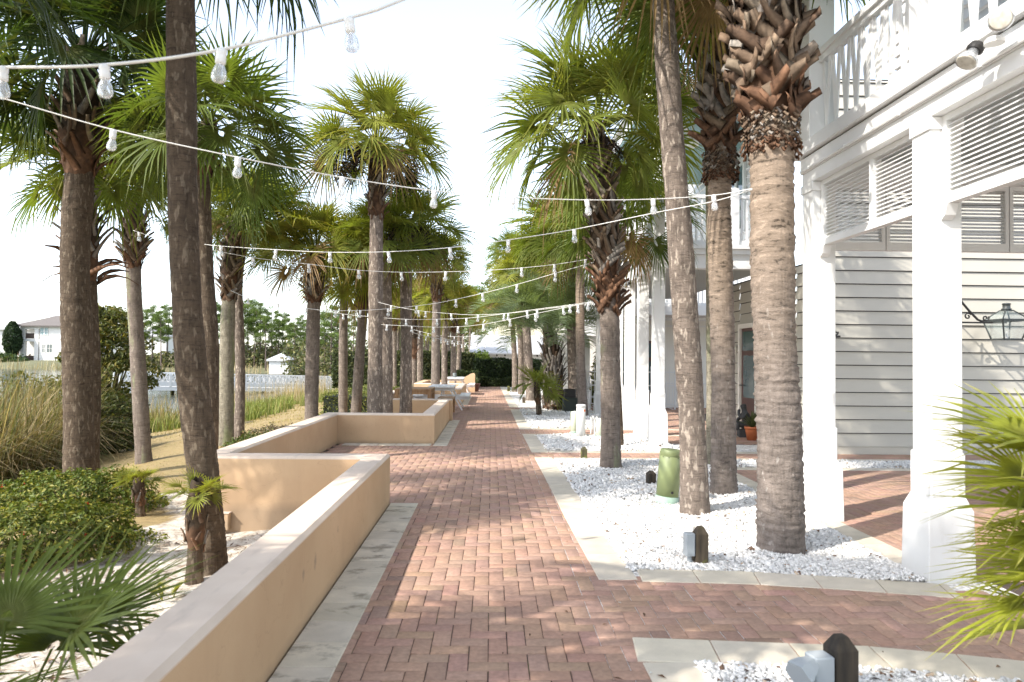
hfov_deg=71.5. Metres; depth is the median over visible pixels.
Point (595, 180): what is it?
palm tree
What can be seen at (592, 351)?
white house
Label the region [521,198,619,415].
palm tree
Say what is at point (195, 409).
palm tree
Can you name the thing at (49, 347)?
window
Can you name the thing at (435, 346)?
palm tree
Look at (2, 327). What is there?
lake house
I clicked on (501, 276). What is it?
palm tree
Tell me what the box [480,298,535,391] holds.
palm tree
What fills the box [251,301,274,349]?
pine tree
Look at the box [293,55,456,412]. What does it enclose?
palm tree
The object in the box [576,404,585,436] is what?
utility pedestal
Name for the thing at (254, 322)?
pine tree
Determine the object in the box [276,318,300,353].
pine tree
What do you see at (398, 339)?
palm tree
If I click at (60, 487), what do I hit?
flowering shrub
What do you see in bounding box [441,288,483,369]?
palm tree
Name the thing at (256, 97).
palm tree
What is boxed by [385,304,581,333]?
string lights
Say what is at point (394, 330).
palm tree
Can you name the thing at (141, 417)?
palm tree
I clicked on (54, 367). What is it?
reeds
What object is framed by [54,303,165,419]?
lakeside bush
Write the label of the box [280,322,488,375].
undergrowth
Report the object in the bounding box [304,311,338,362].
pine tree
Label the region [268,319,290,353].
pine tree
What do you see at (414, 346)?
palm tree
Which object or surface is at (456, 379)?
picnic table
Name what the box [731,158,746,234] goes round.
window
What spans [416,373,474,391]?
planter wall
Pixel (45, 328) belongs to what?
window
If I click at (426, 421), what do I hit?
planter wall
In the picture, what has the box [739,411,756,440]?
plant pot
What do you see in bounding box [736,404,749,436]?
statue
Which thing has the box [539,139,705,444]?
palm tree
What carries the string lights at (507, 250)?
hanging from the palm tree at (256, 97)
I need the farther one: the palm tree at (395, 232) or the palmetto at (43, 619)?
the palm tree at (395, 232)
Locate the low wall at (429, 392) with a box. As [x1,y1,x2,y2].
[394,387,434,398]
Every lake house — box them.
[0,321,30,356]
[18,314,60,359]
[144,329,173,354]
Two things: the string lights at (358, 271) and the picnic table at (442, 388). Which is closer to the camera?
the string lights at (358, 271)
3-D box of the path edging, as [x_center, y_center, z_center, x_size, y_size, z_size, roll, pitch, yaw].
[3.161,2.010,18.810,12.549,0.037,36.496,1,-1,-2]
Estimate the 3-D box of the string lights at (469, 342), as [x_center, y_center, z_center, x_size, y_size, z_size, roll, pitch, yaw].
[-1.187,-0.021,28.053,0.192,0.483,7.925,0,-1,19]
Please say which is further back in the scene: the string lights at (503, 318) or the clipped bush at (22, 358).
the clipped bush at (22, 358)
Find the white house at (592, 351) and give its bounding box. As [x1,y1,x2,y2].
[560,184,749,382]
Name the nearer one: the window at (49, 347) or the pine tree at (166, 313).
the pine tree at (166, 313)
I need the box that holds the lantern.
[962,301,1023,339]
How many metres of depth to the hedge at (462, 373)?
34.44 m
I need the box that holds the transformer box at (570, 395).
[562,389,577,411]
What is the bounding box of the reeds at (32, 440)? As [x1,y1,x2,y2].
[0,350,180,490]
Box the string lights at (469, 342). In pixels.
[438,336,508,345]
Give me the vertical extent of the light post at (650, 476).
0.255 m
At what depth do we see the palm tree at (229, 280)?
15.57 m
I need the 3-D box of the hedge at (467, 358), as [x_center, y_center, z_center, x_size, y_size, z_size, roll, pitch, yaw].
[-5.819,1.544,38.324,7.921,2.234,0.779,1,-1,0]
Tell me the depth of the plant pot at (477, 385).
31.70 m
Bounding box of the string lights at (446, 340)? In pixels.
[412,332,508,348]
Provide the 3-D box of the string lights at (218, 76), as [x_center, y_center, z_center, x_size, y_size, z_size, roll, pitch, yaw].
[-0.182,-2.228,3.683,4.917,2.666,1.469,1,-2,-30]
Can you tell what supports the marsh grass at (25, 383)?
on the ground at (169, 520)
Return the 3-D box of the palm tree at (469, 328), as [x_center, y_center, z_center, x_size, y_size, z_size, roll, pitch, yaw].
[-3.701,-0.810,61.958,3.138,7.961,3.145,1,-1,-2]
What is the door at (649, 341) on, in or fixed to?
in the court house at (669, 352)
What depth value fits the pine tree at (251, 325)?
123.06 m
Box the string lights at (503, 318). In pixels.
[319,301,592,325]
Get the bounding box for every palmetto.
[0,511,217,681]
[910,381,1023,660]
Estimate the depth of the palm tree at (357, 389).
18.29 m
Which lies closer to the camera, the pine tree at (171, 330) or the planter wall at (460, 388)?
the planter wall at (460, 388)
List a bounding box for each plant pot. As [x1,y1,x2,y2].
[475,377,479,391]
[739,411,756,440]
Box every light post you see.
[581,447,586,458]
[646,470,655,483]
[683,526,708,563]
[785,633,858,681]
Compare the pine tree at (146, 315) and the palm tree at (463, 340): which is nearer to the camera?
the palm tree at (463, 340)
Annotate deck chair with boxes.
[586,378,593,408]
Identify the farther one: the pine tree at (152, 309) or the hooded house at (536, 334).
the pine tree at (152, 309)
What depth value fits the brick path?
4.58 m
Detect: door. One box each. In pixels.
[623,343,623,383]
[649,341,650,403]
[738,323,755,428]
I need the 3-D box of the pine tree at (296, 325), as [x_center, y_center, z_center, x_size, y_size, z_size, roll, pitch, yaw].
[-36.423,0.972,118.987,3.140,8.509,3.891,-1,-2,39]
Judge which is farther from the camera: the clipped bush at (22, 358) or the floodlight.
the clipped bush at (22, 358)
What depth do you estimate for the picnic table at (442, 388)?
20.43 m
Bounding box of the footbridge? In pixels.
[113,371,333,394]
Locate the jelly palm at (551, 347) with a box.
[459,266,636,409]
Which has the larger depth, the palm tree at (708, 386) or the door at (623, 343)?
the door at (623, 343)
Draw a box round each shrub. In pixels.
[0,463,169,516]
[0,492,169,573]
[220,430,268,447]
[240,422,292,436]
[474,349,491,358]
[589,345,623,406]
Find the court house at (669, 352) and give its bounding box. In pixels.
[623,277,796,407]
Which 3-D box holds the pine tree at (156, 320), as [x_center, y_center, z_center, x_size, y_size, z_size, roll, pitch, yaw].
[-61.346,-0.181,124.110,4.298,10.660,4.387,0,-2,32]
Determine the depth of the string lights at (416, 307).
11.34 m
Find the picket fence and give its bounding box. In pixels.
[586,366,675,409]
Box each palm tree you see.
[0,0,85,109]
[0,0,229,490]
[0,75,167,471]
[16,0,338,576]
[47,151,221,464]
[87,13,330,448]
[151,158,319,445]
[211,164,319,438]
[233,195,369,419]
[290,263,398,412]
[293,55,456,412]
[302,235,423,412]
[318,196,452,412]
[342,173,485,412]
[392,279,430,386]
[392,305,400,386]
[395,277,445,381]
[397,321,399,349]
[412,229,477,384]
[412,275,480,383]
[423,321,449,349]
[425,285,482,376]
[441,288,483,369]
[447,322,464,350]
[462,313,481,352]
[469,287,480,350]
[478,18,707,468]
[478,280,531,393]
[480,225,525,387]
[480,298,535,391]
[481,236,564,400]
[496,186,593,398]
[500,227,558,385]
[512,0,803,515]
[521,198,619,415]
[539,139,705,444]
[552,0,889,554]
[582,0,877,494]
[621,18,711,463]
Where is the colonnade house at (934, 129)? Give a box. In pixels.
[795,0,1023,583]
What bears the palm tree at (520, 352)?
on the ground at (169, 520)
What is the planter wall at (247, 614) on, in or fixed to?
on the ground at (169, 520)
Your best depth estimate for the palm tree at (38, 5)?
6.12 m
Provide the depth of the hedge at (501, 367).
37.65 m
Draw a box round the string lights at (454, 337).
[416,330,501,339]
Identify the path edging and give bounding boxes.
[268,387,1023,681]
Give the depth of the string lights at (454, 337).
31.61 m
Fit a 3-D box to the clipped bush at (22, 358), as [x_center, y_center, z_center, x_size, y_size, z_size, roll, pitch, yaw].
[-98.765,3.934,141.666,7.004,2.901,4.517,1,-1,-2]
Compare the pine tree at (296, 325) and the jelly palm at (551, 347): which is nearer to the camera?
the jelly palm at (551, 347)
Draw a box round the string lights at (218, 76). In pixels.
[0,0,404,99]
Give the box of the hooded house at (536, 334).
[485,313,560,335]
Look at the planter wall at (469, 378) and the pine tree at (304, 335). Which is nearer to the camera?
the planter wall at (469, 378)
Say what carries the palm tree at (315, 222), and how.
on the ground at (169, 520)
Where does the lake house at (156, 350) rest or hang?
on the ground at (169, 520)
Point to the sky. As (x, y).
(453, 50)
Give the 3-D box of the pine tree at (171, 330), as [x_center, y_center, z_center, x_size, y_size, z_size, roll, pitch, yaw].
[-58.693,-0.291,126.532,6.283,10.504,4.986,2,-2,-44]
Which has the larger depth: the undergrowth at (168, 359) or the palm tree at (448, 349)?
the undergrowth at (168, 359)
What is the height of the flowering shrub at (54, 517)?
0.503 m
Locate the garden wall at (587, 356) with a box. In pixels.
[558,334,589,402]
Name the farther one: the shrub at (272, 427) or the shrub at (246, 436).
the shrub at (272, 427)
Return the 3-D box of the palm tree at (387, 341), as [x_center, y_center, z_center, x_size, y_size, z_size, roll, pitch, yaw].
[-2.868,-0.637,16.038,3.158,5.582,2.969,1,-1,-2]
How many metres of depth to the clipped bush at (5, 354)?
141.05 m
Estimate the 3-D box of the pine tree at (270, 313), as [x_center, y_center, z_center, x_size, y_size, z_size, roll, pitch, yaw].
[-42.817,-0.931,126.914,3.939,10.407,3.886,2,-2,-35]
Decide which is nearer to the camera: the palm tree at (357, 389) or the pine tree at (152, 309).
the palm tree at (357, 389)
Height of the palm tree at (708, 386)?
7.325 m
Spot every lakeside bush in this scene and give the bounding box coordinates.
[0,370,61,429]
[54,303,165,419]
[100,391,151,455]
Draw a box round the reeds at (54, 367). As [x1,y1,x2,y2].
[0,358,268,372]
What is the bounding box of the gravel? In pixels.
[520,408,1023,681]
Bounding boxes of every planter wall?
[76,453,389,681]
[217,398,452,452]
[393,383,465,404]
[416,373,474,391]
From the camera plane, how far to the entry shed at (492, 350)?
44.92 m
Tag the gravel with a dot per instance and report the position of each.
(604, 505)
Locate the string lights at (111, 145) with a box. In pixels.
[7,99,751,215]
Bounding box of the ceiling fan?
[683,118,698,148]
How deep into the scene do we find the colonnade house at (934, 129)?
5.44 m
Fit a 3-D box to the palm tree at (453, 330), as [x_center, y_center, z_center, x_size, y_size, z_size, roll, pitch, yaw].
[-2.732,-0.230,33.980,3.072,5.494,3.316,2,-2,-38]
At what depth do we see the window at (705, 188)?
17.51 m
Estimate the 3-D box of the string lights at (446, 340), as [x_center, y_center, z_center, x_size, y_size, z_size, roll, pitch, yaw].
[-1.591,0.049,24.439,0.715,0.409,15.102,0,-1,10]
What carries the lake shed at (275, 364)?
on the ground at (169, 520)
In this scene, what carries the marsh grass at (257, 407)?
on the ground at (169, 520)
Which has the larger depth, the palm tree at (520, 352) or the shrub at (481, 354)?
the shrub at (481, 354)
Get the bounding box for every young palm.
[109,463,165,516]
[149,463,239,584]
[506,360,569,414]
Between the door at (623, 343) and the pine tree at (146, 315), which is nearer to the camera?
the door at (623, 343)
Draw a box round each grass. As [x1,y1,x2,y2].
[150,375,338,432]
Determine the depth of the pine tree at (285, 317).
129.72 m
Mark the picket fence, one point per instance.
(666, 385)
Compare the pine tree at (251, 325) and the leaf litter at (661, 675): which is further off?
the pine tree at (251, 325)
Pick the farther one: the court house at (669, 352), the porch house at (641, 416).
the court house at (669, 352)
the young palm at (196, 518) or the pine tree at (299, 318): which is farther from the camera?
the pine tree at (299, 318)
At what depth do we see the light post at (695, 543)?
5.34 m
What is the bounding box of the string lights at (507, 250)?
[204,189,752,262]
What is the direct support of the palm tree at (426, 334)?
on the ground at (169, 520)
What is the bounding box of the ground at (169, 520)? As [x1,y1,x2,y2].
[0,360,322,681]
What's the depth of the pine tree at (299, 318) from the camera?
126.28 m
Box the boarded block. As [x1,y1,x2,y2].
[733,79,1023,454]
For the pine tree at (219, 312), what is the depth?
124.14 m
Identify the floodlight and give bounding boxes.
[955,7,1014,69]
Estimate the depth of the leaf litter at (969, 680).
3.45 m
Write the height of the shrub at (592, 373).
2.399 m
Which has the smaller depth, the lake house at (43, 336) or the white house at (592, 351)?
the white house at (592, 351)
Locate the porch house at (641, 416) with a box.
[592,82,750,443]
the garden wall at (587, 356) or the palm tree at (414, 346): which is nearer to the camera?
the garden wall at (587, 356)
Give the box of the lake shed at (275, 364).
[266,353,293,373]
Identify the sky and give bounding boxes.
[0,0,896,350]
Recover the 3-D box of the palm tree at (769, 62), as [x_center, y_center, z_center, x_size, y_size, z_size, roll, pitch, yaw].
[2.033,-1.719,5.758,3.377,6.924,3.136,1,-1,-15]
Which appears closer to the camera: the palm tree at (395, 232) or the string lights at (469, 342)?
the palm tree at (395, 232)
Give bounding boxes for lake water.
[0,369,333,415]
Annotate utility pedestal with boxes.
[570,411,575,433]
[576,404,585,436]
[596,418,600,435]
[655,448,679,504]
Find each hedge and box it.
[319,384,412,414]
[330,349,475,388]
[456,370,479,387]
[473,357,542,382]
[478,376,542,386]
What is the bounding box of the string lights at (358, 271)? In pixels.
[133,230,592,280]
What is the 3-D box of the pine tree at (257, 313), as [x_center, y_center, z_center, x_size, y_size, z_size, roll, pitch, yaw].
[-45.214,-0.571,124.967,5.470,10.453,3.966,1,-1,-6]
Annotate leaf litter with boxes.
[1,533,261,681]
[419,446,999,679]
[583,475,1021,681]
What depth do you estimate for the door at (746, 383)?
14.74 m
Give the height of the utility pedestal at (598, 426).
0.420 m
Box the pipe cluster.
[590,416,597,433]
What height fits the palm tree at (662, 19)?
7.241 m
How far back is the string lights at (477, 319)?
12.55 m
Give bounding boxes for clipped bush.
[0,352,13,361]
[0,354,28,361]
[2,354,29,361]
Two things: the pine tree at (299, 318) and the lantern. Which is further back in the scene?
the pine tree at (299, 318)
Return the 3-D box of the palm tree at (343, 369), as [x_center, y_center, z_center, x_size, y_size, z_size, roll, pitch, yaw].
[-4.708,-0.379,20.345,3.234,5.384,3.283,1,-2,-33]
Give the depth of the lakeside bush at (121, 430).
17.00 m
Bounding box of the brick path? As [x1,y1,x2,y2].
[321,387,1023,681]
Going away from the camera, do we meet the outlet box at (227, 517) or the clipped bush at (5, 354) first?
the outlet box at (227, 517)
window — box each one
[40,327,43,334]
[41,344,45,352]
[44,327,48,334]
[46,344,52,352]
[704,188,705,239]
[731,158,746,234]
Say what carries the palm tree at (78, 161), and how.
on the ground at (169, 520)
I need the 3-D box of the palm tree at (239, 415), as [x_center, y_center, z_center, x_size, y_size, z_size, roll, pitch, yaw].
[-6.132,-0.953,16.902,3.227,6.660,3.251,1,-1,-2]
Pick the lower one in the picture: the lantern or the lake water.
the lake water
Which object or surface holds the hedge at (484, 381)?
on the ground at (169, 520)
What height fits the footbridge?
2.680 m
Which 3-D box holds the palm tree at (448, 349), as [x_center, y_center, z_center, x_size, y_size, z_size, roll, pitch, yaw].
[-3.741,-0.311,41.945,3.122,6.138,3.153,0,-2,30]
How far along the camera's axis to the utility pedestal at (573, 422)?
14.35 m
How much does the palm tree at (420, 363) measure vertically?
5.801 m
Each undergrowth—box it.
[106,339,355,367]
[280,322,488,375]
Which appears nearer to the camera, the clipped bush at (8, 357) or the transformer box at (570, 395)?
the transformer box at (570, 395)
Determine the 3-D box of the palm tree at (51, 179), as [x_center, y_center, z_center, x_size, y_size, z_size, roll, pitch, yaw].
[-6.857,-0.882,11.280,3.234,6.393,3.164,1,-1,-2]
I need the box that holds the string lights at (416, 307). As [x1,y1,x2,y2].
[233,262,593,317]
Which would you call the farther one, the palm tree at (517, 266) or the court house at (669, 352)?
the palm tree at (517, 266)
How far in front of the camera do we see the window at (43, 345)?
147.18 m
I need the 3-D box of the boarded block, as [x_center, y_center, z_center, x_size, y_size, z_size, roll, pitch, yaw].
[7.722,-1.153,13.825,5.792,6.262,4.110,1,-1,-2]
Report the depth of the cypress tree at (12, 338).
144.74 m
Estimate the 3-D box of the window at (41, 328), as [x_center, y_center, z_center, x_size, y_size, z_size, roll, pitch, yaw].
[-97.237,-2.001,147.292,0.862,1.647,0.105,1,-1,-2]
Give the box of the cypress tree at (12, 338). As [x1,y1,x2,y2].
[0,320,23,355]
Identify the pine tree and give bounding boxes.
[143,305,169,359]
[143,308,155,336]
[145,310,172,368]
[155,304,172,351]
[162,313,172,335]
[217,303,220,338]
[243,299,258,337]
[243,299,261,360]
[244,308,270,365]
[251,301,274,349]
[252,315,278,370]
[262,307,284,353]
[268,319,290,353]
[273,312,292,348]
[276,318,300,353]
[284,322,305,357]
[290,314,305,348]
[297,320,306,346]
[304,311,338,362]
[320,305,352,375]
[324,313,350,349]
[336,311,366,350]
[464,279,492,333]
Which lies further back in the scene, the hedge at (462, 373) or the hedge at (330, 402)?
the hedge at (462, 373)
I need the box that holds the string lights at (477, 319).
[379,302,593,321]
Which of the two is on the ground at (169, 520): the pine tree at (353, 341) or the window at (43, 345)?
the pine tree at (353, 341)
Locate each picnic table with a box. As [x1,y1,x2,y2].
[413,384,470,409]
[447,377,474,392]
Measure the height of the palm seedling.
0.152 m
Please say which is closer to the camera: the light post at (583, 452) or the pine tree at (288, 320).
the light post at (583, 452)
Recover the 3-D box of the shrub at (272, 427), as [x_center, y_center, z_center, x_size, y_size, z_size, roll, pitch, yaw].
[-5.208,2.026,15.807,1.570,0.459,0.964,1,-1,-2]
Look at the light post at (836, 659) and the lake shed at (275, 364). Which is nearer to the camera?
the light post at (836, 659)
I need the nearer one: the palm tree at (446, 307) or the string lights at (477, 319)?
the string lights at (477, 319)
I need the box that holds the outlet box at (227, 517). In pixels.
[224,512,230,529]
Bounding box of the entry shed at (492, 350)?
[469,335,542,360]
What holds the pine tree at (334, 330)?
on the ground at (169, 520)
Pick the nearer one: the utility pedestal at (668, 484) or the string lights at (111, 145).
the string lights at (111, 145)
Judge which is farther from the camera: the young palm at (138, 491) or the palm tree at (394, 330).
the palm tree at (394, 330)
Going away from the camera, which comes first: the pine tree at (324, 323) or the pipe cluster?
the pipe cluster
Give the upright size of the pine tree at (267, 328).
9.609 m

